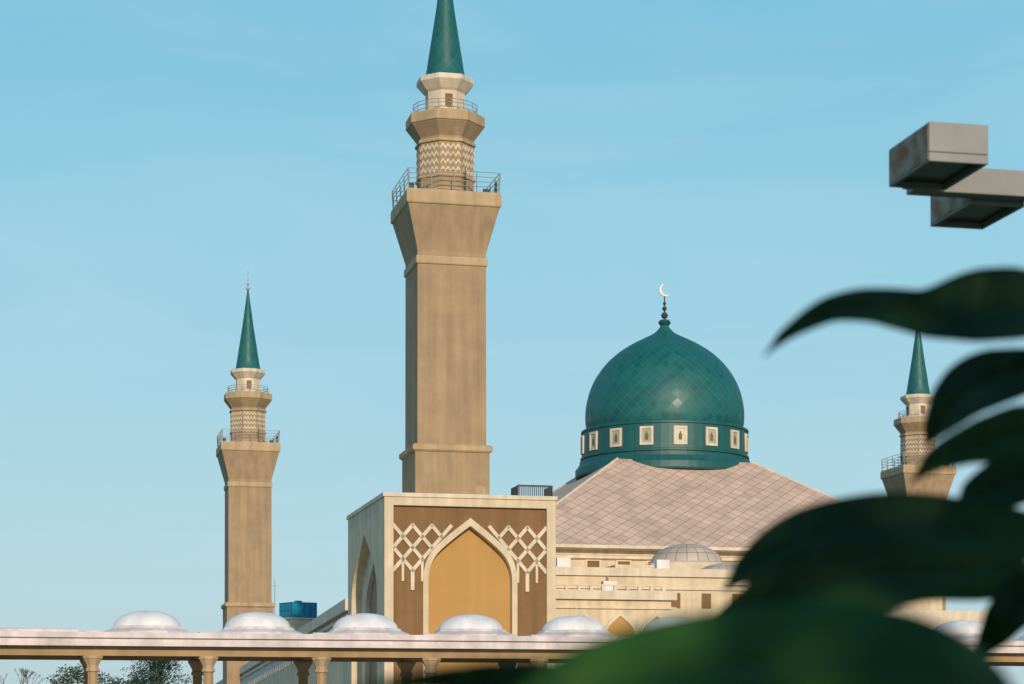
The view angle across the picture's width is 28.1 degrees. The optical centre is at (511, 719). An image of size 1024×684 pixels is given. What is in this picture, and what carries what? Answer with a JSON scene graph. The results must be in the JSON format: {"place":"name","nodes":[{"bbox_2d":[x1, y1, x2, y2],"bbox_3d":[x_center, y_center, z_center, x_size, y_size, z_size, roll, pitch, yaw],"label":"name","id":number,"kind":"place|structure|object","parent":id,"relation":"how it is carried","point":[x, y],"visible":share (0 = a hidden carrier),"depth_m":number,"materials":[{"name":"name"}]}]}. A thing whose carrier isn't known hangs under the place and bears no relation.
{"place":"outdoors","nodes":[
{"label":"outdoors","id":0,"kind":"place"},
{"bbox_2d":[0,0,1023,683],"label":"sky","id":1,"kind":"structure","parent":0,"point":[159,158],"materials":[{"name":"blue"}]},
{"bbox_2d":[369,267,1023,683],"bbox_3d":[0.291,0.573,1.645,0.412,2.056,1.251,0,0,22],"label":"broad leaf shrub","id":2,"kind":"object","parent":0,"point":[827,591],"visible":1,"depth_m":1.91,"materials":[{"name":"green plant"}]},
{"bbox_2d":[889,122,1023,228],"bbox_3d":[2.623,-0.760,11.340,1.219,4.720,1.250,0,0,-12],"label":"street lamp","id":3,"kind":"object","parent":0,"point":[941,164],"visible":1,"depth_m":11.11,"materials":[{"name":"grey metal"}]},
{"bbox_3d":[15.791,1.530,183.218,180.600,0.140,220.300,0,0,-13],"label":"plaza pavement","id":4,"kind":"structure","parent":0,"visible":0},
{"bbox_2d":[0,668,43,683],"bbox_3d":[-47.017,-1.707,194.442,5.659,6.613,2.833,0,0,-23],"label":"bare tree","id":5,"kind":"object","parent":4,"relation":"on","point":[24,672],"visible":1,"depth_m":194.68,"materials":[{"name":"brown plant"}]},
{"bbox_2d":[45,664,110,683],"bbox_3d":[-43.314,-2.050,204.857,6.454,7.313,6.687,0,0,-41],"label":"tree","id":6,"kind":"object","parent":4,"relation":"on","point":[76,674],"visible":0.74,"depth_m":204.82,"materials":[{"name":"green plant"}]},
{"bbox_2d":[104,671,148,683],"bbox_3d":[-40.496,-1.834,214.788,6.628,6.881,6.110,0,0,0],"label":"tree","id":7,"kind":"object","parent":4,"relation":"on","point":[118,681],"visible":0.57,"depth_m":215.35,"materials":[{"name":"green plant"}]},
{"bbox_2d":[120,660,202,683],"bbox_3d":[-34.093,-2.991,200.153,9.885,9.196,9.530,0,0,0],"label":"tree","id":8,"kind":"object","parent":4,"relation":"on","point":[161,667],"visible":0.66,"depth_m":199.56,"materials":[{"name":"green plant"}]},
{"bbox_2d":[216,279,280,683],"bbox_3d":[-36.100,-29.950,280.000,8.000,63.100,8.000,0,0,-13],"label":"minaret","id":9,"kind":"object","parent":4,"relation":"on","point":[247,454],"visible":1,"depth_m":277.30,"materials":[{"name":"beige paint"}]},
{"bbox_2d":[0,611,1023,683],"bbox_3d":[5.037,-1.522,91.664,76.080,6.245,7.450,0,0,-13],"label":"colonnade","id":10,"kind":"object","parent":4,"relation":"on","point":[248,636],"visible":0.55,"depth_m":86.12,"materials":[{"name":"concrete"}]},
{"bbox_2d":[216,284,984,683],"bbox_3d":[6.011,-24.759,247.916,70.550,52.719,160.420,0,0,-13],"label":"mosque","id":11,"kind":"structure","parent":4,"relation":"on","point":[668,500],"depth_m":205.65,"materials":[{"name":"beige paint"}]},
{"bbox_2d":[274,579,274,613],"bbox_3d":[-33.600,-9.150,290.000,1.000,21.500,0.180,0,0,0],"label":"antenna mast","id":12,"kind":"object","parent":11,"relation":"on","point":[274,595],"visible":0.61,"depth_m":289.97,"materials":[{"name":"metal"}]},
{"bbox_2d":[279,601,316,629],"bbox_3d":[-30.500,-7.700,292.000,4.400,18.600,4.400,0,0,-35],"label":"water tank","id":13,"kind":"object","parent":11,"relation":"on","point":[296,615],"visible":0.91,"depth_m":290.34,"materials":[{"name":"blue metal"}]},
{"bbox_2d":[391,0,501,494],"bbox_3d":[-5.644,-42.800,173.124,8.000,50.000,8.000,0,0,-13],"label":"minaret","id":14,"kind":"object","parent":11,"relation":"on","point":[444,214],"visible":1,"depth_m":170.43,"materials":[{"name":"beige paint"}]},
{"bbox_2d":[587,561,650,566],"bbox_3d":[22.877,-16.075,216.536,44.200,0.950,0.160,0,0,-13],"label":"clerestory windows","id":15,"kind":"structure","parent":11,"relation":"in","point":[589,563],"depth_m":213.21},
{"bbox_2d":[581,425,748,454],"bbox_3d":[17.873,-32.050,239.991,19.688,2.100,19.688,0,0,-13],"label":"drum window frames","id":16,"kind":"structure","parent":11,"relation":"in","point":[675,426],"depth_m":231.89,"materials":[{"name":"beige stone"}]},
{"bbox_2d":[591,428,747,449],"bbox_3d":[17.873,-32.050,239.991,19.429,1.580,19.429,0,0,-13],"label":"drum window panes","id":17,"kind":"structure","parent":11,"relation":"in","point":[648,430],"depth_m":231.32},
{"bbox_2d":[671,593,734,608],"bbox_3d":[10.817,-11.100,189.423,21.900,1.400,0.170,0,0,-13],"label":"upper wing windows","id":18,"kind":"structure","parent":11,"relation":"in","point":[706,598],"depth_m":190.98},
{"bbox_2d":[880,335,955,609],"bbox_3d":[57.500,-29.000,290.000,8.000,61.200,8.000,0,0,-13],"label":"minaret","id":19,"kind":"object","parent":4,"relation":"on","point":[909,426],"visible":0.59,"depth_m":288.07,"materials":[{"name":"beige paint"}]}
]}

